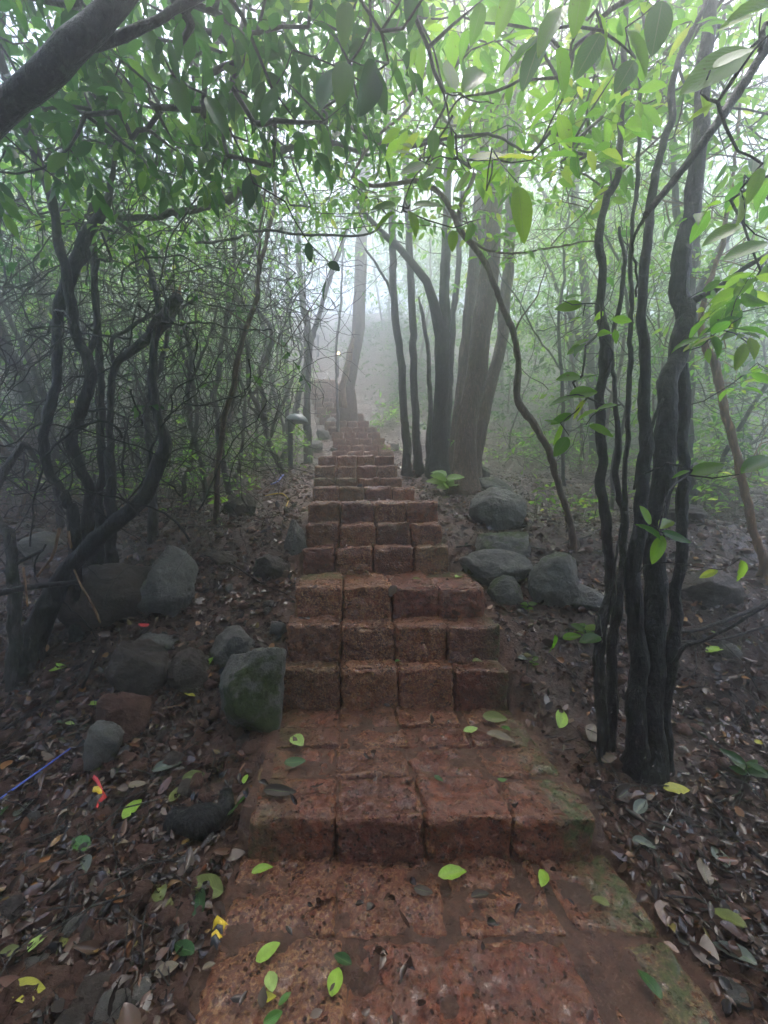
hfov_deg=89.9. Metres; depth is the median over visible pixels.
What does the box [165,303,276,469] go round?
tree
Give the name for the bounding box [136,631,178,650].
boulder
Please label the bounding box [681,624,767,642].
fallen branch
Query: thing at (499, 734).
fallen leaf
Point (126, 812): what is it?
fallen leaf
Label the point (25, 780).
string
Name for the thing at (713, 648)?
fallen leaf
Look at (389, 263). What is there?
tree
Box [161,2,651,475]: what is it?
tree
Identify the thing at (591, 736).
fallen leaf
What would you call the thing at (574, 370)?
tree
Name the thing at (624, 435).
shrub
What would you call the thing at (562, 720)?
fallen leaf
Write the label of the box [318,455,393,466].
stone step
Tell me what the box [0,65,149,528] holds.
tree
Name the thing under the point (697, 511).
boulder
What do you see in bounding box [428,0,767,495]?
tree
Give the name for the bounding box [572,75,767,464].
tree
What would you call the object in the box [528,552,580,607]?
boulder
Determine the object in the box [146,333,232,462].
tree
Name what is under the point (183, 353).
tree
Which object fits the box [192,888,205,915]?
fallen leaf
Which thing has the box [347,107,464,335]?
tree
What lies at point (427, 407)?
shrub
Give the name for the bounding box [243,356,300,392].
shrub
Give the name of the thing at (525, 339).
tree
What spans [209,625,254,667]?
boulder
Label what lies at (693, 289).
tree
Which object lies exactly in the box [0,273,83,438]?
tree
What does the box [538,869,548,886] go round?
fallen leaf
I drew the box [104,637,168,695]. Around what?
boulder
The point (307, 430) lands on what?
tree
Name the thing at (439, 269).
tree
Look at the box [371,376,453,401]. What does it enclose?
shrub
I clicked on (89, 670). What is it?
stick
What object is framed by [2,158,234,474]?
tree
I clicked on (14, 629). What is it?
tree
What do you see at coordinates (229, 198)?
tree
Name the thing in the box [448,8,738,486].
tree
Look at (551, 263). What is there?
tree
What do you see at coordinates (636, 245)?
tree
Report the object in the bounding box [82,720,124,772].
boulder
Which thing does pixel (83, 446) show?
tree
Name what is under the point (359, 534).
stone step
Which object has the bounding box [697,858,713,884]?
fallen leaf
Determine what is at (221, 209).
tree
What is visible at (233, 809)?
fallen leaf
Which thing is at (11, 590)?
broken branch
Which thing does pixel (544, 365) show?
tree
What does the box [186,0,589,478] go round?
tree
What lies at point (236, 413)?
tree
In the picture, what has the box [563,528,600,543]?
stick
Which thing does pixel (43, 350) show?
tree
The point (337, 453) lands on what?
stone step
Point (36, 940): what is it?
fallen leaf
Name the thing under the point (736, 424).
shrub
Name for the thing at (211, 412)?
tree
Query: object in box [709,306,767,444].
tree
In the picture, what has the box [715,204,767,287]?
tree
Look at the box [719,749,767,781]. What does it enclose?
seedling
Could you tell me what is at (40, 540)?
boulder
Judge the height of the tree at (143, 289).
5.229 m
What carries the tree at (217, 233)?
on the ground
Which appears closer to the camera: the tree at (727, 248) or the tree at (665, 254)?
the tree at (727, 248)
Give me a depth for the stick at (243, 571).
3.08 m
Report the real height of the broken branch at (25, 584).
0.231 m
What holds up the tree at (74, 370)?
on the ground
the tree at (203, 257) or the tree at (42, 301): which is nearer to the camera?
the tree at (42, 301)
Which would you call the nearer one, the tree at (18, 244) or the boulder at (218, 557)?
the boulder at (218, 557)
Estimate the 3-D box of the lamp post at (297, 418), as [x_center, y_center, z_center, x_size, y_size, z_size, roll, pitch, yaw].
[-1.407,-1.083,6.213,0.373,0.995,0.301,0,2,0]
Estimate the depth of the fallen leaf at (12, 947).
1.20 m
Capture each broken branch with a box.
[0,580,78,595]
[2,549,43,572]
[22,567,28,606]
[36,528,61,576]
[66,531,72,548]
[73,569,100,622]
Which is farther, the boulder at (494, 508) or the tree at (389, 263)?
the tree at (389, 263)
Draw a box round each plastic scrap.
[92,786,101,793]
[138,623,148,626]
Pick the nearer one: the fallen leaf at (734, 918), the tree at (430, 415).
the fallen leaf at (734, 918)
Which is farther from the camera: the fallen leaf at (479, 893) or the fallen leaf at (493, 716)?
the fallen leaf at (493, 716)
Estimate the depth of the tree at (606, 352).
1.95 m
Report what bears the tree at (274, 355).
on the ground
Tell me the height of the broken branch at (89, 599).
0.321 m
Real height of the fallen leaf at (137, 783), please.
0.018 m
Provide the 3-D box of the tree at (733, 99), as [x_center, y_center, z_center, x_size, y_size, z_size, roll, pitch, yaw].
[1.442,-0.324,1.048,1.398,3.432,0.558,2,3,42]
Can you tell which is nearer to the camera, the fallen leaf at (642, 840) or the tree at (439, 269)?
the fallen leaf at (642, 840)
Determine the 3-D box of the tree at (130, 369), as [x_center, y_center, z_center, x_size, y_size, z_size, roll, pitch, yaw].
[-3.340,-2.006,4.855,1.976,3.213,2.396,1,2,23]
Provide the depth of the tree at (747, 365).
8.58 m
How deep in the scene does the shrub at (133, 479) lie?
4.86 m
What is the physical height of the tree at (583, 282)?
6.831 m
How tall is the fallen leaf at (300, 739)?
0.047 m
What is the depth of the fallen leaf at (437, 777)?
1.78 m
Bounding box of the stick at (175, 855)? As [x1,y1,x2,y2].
[135,825,231,866]
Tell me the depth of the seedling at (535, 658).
2.47 m
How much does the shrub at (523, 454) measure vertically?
1.169 m
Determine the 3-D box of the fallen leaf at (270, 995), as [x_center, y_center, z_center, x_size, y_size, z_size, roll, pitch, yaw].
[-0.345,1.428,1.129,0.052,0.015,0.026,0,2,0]
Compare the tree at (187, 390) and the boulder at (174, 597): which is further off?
the tree at (187, 390)
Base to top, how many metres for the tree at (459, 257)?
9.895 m
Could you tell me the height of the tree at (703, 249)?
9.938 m
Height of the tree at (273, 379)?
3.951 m
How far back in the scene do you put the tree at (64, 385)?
7.89 m
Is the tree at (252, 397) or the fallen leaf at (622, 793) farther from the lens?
the tree at (252, 397)
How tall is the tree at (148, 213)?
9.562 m
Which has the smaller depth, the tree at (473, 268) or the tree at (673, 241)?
the tree at (473, 268)
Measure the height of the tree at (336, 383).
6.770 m
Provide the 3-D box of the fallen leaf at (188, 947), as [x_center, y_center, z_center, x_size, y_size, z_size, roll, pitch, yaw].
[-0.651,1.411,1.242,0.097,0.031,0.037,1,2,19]
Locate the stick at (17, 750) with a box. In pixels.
[0,722,82,760]
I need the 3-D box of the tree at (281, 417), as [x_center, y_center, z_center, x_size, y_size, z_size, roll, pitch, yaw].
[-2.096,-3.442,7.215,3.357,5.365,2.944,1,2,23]
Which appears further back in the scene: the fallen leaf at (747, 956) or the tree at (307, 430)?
the tree at (307, 430)
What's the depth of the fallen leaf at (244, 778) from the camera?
1.90 m
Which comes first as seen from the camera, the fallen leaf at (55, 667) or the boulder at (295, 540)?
the fallen leaf at (55, 667)
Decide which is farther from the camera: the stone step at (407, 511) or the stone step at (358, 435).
the stone step at (358, 435)
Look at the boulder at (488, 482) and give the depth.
4.97 m
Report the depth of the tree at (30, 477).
4.00 m
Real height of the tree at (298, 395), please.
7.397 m
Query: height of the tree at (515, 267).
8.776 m
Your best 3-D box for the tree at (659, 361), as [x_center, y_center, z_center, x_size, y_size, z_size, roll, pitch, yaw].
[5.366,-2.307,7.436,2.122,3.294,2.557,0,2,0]
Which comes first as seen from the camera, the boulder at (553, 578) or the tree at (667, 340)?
the boulder at (553, 578)
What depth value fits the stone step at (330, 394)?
12.82 m
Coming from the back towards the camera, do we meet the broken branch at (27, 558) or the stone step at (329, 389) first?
the stone step at (329, 389)
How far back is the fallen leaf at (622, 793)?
1.78 m
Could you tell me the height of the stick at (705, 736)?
0.076 m
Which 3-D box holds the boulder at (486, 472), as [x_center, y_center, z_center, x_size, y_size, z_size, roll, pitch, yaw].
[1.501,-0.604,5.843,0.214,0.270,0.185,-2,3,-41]
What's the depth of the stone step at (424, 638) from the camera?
2.50 m
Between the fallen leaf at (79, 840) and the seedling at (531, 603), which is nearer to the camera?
the fallen leaf at (79, 840)
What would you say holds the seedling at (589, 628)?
on the ground
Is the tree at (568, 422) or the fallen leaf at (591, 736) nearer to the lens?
the fallen leaf at (591, 736)
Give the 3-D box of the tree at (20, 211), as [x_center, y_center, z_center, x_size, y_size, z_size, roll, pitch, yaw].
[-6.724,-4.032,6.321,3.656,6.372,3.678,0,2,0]
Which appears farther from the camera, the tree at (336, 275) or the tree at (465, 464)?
the tree at (336, 275)
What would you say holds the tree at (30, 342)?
on the ground
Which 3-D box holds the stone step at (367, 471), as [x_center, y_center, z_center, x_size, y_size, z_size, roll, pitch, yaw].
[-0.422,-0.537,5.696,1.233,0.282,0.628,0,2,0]
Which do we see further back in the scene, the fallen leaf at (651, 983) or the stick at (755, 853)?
the stick at (755, 853)
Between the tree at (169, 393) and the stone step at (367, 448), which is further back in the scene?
the stone step at (367, 448)
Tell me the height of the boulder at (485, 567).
0.334 m
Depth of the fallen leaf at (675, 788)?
1.84 m
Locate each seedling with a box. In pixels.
[425,470,463,495]
[521,601,536,611]
[529,656,538,666]
[571,623,594,633]
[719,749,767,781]
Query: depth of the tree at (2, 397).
7.43 m
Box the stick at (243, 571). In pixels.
[204,554,295,598]
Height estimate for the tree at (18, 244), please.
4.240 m
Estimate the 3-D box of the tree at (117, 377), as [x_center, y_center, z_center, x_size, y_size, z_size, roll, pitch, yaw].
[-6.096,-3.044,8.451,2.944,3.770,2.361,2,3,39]
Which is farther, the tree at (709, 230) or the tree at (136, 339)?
the tree at (709, 230)
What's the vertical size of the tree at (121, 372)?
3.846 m
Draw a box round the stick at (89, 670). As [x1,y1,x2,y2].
[80,646,100,688]
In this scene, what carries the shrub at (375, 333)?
on the ground
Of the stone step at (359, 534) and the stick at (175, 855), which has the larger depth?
the stone step at (359, 534)
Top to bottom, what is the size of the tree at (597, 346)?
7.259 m
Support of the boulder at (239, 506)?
on the ground
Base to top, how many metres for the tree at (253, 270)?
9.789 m
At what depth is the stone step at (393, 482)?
5.04 m
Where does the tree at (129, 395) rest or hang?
on the ground
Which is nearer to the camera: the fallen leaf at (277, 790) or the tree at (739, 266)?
the fallen leaf at (277, 790)
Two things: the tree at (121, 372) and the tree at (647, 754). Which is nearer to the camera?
the tree at (647, 754)
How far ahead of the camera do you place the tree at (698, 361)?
10.70 m
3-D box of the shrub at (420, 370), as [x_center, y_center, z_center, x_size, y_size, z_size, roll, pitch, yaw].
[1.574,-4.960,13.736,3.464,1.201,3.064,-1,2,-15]
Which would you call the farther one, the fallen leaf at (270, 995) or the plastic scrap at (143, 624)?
the plastic scrap at (143, 624)
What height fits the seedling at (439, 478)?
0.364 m
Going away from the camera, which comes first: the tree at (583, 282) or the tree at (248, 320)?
the tree at (248, 320)
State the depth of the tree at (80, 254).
2.52 m
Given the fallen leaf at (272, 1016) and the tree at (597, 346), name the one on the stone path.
the fallen leaf at (272, 1016)
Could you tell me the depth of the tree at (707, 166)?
9.47 m
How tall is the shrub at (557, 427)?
1.324 m
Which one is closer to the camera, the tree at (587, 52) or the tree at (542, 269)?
the tree at (587, 52)
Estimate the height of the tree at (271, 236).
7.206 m
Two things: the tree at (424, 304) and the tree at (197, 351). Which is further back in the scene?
the tree at (424, 304)
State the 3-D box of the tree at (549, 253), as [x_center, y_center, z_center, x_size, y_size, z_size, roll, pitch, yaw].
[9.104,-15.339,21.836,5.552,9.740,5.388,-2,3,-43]
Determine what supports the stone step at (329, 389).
on the ground
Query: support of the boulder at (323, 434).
on the ground
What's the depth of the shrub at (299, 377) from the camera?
12.79 m
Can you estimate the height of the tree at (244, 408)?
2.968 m
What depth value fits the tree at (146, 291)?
10.44 m
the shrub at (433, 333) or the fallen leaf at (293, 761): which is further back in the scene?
the shrub at (433, 333)
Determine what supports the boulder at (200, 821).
on the ground
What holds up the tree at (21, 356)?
on the ground
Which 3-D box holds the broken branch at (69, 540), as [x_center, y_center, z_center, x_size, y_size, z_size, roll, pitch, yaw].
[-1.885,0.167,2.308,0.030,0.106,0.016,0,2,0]
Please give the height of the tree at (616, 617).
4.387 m
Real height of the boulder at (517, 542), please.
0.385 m
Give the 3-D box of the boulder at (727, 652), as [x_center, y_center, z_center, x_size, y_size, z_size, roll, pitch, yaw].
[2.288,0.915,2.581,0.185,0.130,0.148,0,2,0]
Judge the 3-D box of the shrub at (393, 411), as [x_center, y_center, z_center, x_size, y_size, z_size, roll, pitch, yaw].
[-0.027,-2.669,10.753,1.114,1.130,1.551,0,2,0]
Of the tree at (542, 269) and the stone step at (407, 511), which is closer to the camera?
the stone step at (407, 511)
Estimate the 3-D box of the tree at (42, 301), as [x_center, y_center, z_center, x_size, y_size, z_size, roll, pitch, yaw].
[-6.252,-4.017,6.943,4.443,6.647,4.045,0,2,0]
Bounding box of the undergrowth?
[0,0,767,650]
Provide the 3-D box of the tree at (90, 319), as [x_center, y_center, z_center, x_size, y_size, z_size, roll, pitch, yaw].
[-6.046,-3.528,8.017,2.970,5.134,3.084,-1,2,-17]
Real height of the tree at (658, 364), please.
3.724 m
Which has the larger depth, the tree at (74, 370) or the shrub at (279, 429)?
the shrub at (279, 429)
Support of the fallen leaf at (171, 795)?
on the ground
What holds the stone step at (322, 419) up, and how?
on the ground
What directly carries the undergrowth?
on the ground
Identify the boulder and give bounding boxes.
[17,531,66,558]
[57,563,151,631]
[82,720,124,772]
[96,691,152,745]
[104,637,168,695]
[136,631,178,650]
[137,545,197,616]
[163,787,234,840]
[167,647,211,693]
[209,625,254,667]
[210,551,237,564]
[219,647,286,733]
[223,493,256,515]
[252,553,289,580]
[269,621,286,635]
[284,519,306,555]
[312,440,322,450]
[316,429,329,439]
[390,443,399,450]
[458,549,532,586]
[468,487,526,529]
[475,531,530,558]
[479,477,512,490]
[482,464,490,476]
[487,575,522,604]
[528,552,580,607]
[572,583,603,610]
[666,504,706,522]
[681,569,743,606]
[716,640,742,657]
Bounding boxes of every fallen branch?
[667,600,767,633]
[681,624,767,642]
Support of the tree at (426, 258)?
on the ground
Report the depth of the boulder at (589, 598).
2.75 m
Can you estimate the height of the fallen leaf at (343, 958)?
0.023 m
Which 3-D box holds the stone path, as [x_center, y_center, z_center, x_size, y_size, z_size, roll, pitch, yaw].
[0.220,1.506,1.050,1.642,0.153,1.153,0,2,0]
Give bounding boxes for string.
[0,748,70,798]
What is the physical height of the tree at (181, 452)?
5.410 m
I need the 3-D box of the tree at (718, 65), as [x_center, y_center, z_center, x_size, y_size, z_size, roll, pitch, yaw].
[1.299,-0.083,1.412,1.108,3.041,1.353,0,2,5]
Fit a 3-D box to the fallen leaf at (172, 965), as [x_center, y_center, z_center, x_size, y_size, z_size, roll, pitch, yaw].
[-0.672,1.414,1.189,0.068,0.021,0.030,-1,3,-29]
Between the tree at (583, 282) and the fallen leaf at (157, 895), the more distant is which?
the tree at (583, 282)
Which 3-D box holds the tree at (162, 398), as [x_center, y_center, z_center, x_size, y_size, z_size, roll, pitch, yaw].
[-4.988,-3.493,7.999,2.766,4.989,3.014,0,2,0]
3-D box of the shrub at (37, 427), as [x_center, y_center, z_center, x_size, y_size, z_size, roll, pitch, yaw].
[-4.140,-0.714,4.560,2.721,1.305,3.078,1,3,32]
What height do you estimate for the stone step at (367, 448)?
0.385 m
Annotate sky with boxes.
[0,0,767,326]
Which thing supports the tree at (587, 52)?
on the ground
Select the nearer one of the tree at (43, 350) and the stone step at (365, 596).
the stone step at (365, 596)
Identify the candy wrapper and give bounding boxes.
[210,915,227,949]
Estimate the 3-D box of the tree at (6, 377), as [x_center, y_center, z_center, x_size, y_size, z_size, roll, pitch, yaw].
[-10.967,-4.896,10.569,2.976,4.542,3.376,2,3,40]
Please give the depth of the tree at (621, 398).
9.08 m
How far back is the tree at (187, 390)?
4.18 m
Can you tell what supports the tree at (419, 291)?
on the ground
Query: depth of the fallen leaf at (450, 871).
1.50 m
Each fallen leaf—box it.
[0,805,9,814]
[0,944,20,955]
[12,799,34,815]
[12,977,45,1002]
[27,935,46,951]
[44,663,65,670]
[71,835,90,851]
[72,854,91,874]
[122,799,141,818]
[128,780,146,787]
[152,882,166,901]
[153,759,181,771]
[154,961,178,977]
[169,787,180,801]
[174,939,194,955]
[182,770,204,779]
[191,873,222,898]
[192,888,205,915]
[202,961,215,969]
[228,796,243,814]
[242,774,247,783]
[251,863,272,873]
[256,942,279,962]
[257,991,275,1002]
[263,1009,282,1023]
[264,784,296,795]
[264,971,277,991]
[279,992,290,1004]
[284,757,305,766]
[290,734,303,745]
[327,967,342,996]
[334,952,351,964]
[414,885,432,895]
[434,775,442,780]
[438,864,466,879]
[463,726,477,732]
[471,889,489,898]
[482,711,506,721]
[486,730,514,741]
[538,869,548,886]
[556,710,567,727]
[585,724,596,741]
[592,896,609,905]
[615,783,635,801]
[632,835,657,849]
[633,799,647,813]
[637,969,662,999]
[663,782,688,793]
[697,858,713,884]
[705,646,722,651]
[711,846,730,867]
[712,940,757,964]
[714,907,746,927]
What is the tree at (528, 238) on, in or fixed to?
on the ground
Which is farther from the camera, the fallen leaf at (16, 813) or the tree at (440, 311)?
the tree at (440, 311)
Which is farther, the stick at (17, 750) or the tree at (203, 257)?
the tree at (203, 257)
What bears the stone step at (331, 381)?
on the ground
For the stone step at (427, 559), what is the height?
0.316 m
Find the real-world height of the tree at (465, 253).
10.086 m
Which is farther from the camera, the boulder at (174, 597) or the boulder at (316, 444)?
the boulder at (316, 444)
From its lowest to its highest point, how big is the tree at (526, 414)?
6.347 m
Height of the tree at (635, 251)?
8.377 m
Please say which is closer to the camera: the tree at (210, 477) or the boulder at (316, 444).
the tree at (210, 477)
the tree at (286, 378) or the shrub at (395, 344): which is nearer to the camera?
the tree at (286, 378)
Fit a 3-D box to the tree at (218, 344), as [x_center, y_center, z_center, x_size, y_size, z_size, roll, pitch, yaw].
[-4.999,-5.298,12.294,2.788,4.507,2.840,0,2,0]
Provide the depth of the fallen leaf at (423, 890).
1.44 m
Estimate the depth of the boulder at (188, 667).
2.42 m
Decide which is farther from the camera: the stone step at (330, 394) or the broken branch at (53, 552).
the stone step at (330, 394)
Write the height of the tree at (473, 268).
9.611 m
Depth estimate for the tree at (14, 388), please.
6.92 m
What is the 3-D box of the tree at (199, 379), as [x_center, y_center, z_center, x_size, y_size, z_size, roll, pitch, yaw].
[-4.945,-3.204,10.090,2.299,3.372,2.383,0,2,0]
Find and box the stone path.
[192,855,721,1023]
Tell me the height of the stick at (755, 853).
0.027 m
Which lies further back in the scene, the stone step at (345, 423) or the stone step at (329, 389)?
the stone step at (329, 389)
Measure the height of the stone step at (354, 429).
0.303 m
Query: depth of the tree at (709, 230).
17.69 m
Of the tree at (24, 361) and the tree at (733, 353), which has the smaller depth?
the tree at (24, 361)
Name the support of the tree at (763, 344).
on the ground
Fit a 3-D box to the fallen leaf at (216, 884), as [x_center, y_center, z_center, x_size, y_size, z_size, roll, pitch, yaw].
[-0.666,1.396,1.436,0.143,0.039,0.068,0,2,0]
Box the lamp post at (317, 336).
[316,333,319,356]
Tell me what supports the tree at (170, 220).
on the ground
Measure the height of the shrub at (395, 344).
1.471 m
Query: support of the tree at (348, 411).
on the ground
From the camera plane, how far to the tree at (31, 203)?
15.03 m
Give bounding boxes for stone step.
[247,705,595,865]
[283,658,508,711]
[286,613,499,664]
[295,570,485,620]
[302,543,448,575]
[305,521,441,547]
[308,500,437,524]
[310,392,338,399]
[311,379,337,384]
[311,383,339,387]
[311,387,338,393]
[312,485,414,501]
[314,465,397,478]
[314,477,401,487]
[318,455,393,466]
[319,413,363,424]
[323,420,368,429]
[327,427,376,434]
[331,432,379,440]
[332,450,393,457]
[333,438,384,447]
[336,445,390,453]
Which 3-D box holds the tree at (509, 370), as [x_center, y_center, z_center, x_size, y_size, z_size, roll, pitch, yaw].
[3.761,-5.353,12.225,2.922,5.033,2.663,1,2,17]
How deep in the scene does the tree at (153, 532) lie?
3.41 m
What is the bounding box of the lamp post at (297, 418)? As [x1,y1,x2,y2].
[285,413,307,470]
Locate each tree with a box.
[0,0,448,299]
[0,0,499,476]
[0,10,130,427]
[0,47,165,568]
[0,57,219,646]
[0,64,107,362]
[0,65,93,485]
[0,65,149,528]
[0,124,105,344]
[0,130,146,460]
[0,139,67,511]
[0,168,148,449]
[0,170,32,405]
[0,211,160,459]
[0,221,126,444]
[0,224,81,521]
[0,230,138,443]
[0,255,46,414]
[0,257,88,421]
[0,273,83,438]
[0,441,39,692]
[1,27,284,496]
[1,136,148,328]
[1,285,79,416]
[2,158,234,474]
[2,207,217,474]
[2,272,134,438]
[3,98,270,688]
[3,128,166,419]
[3,240,76,411]
[4,231,48,435]
[5,229,169,438]
[8,5,250,500]
[8,191,143,399]
[23,6,320,488]
[27,197,158,405]
[33,11,485,524]
[33,199,225,449]
[42,173,273,498]
[55,244,189,384]
[62,14,400,564]
[65,280,144,450]
[70,299,141,396]
[72,115,178,335]
[73,199,222,416]
[88,0,350,495]
[90,271,267,438]
[91,273,201,399]
[93,209,312,459]
[98,156,285,463]
[103,138,219,338]
[103,285,183,563]
[104,142,196,310]
[106,288,239,466]
[117,185,266,367]
[127,288,203,416]
[133,259,259,445]
[134,262,249,544]
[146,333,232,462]
[153,250,290,472]
[155,195,330,473]
[159,60,355,424]
[160,333,236,443]
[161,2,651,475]
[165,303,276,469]
[168,140,251,299]
[171,172,261,289]
[172,81,362,458]
[173,164,345,464]
[179,254,266,490]
[184,180,294,345]
[184,256,293,436]
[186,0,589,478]
[188,274,277,458]
[195,204,347,472]
[203,264,301,417]
[205,0,706,448]
[205,271,274,391]
[214,274,307,462]
[242,145,333,464]
[243,271,305,465]
[252,8,471,421]
[253,186,353,342]
[262,103,442,460]
[277,0,725,552]
[290,0,725,251]
[294,172,379,329]
[318,147,429,327]
[320,217,343,431]
[335,138,433,317]
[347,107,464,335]
[362,0,732,470]
[366,195,426,316]
[367,154,465,375]
[374,191,460,328]
[396,152,470,313]
[396,187,503,347]
[406,207,466,314]
[418,171,507,316]
[418,297,432,470]
[426,123,570,390]
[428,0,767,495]
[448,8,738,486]
[455,266,556,414]
[456,118,592,360]
[462,0,766,477]
[463,147,550,320]
[470,53,722,466]
[490,154,674,455]
[491,275,593,449]
[493,223,639,467]
[500,137,617,347]
[502,128,767,508]
[502,155,591,323]
[510,185,577,323]
[513,0,767,504]
[514,103,765,462]
[518,260,621,425]
[521,142,716,441]
[541,125,755,390]
[544,6,631,761]
[552,12,767,475]
[555,129,746,372]
[557,136,668,315]
[557,207,621,310]
[565,278,674,429]
[567,0,767,789]
[568,146,713,352]
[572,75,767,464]
[583,0,767,584]
[585,22,767,391]
[590,115,764,374]
[595,6,644,752]
[609,298,751,415]
[611,162,687,317]
[611,309,735,440]
[620,324,710,409]
[627,153,767,341]
[631,38,767,296]
[631,288,766,451]
[636,282,738,426]
[650,316,758,440]
[653,198,767,445]
[666,239,767,455]
[676,0,767,337]
[688,216,767,489]
[693,283,767,449]
[693,312,767,424]
[695,317,767,422]
[701,165,767,340]
[706,213,767,335]
[708,196,766,362]
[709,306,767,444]
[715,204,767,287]
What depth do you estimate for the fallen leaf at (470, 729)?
2.14 m
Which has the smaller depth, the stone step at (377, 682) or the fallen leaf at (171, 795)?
the fallen leaf at (171, 795)
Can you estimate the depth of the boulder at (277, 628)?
2.60 m
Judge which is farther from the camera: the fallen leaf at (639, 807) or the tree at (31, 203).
the tree at (31, 203)
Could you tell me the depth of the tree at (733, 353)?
9.45 m
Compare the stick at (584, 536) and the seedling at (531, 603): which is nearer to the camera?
the seedling at (531, 603)
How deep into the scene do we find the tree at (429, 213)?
22.63 m
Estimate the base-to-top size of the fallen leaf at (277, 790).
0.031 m
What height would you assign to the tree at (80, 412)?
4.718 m
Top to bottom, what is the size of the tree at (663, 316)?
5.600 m
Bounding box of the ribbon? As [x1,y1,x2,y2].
[92,775,106,808]
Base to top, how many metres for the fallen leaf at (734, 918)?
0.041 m
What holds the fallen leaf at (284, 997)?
on the stone path
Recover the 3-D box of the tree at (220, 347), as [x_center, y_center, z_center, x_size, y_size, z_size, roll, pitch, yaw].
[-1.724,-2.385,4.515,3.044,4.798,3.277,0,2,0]
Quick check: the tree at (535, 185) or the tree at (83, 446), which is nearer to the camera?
the tree at (83, 446)
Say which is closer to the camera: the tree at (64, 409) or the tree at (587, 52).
the tree at (587, 52)
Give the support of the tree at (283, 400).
on the ground
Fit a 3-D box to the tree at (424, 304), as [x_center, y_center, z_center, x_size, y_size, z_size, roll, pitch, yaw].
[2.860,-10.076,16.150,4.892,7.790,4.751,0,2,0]
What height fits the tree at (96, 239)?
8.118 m
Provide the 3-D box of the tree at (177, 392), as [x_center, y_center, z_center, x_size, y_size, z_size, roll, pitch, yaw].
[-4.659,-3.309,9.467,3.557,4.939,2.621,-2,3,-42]
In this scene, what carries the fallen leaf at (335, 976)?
on the stone path
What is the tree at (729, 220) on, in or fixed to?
on the ground
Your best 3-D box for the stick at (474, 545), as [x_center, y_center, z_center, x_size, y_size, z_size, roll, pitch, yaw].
[1.010,0.297,3.335,0.797,0.066,0.073,0,2,-3]
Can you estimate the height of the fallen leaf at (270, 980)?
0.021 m
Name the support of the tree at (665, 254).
on the ground
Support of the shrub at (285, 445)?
on the ground
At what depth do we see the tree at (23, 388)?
4.66 m
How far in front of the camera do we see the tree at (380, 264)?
19.79 m
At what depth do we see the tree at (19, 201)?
4.68 m
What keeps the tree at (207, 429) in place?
on the ground
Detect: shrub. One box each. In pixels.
[0,400,194,498]
[0,416,241,498]
[183,424,307,473]
[231,427,312,464]
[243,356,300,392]
[245,395,330,441]
[268,362,319,392]
[330,318,408,346]
[349,319,434,357]
[370,392,399,431]
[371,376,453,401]
[384,358,457,384]
[402,303,496,353]
[408,393,507,421]
[482,426,622,474]
[486,400,635,454]
[559,392,767,466]
[584,370,767,465]
[608,440,767,492]
[635,369,767,487]
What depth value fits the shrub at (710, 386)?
5.39 m
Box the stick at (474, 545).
[456,544,546,549]
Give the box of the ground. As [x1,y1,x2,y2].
[0,298,767,1023]
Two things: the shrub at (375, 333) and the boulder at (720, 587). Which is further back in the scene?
the shrub at (375, 333)
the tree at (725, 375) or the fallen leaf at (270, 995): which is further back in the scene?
the tree at (725, 375)
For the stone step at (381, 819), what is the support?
on the ground
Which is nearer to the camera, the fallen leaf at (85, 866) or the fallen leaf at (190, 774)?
the fallen leaf at (85, 866)
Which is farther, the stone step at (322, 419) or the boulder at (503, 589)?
the stone step at (322, 419)
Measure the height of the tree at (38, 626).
4.242 m
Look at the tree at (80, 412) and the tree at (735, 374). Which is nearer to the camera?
the tree at (80, 412)
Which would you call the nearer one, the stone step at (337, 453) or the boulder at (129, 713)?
the boulder at (129, 713)
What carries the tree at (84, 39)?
on the ground
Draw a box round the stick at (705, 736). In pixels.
[673,719,724,748]
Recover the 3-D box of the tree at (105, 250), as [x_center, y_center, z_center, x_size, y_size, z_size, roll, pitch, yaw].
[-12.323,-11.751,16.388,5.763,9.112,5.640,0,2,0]
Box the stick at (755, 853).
[712,808,767,865]
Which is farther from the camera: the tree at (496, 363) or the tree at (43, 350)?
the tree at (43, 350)
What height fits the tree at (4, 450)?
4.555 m
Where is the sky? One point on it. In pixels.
(348, 300)
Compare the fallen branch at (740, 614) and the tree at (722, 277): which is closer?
the fallen branch at (740, 614)
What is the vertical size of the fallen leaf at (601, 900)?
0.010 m

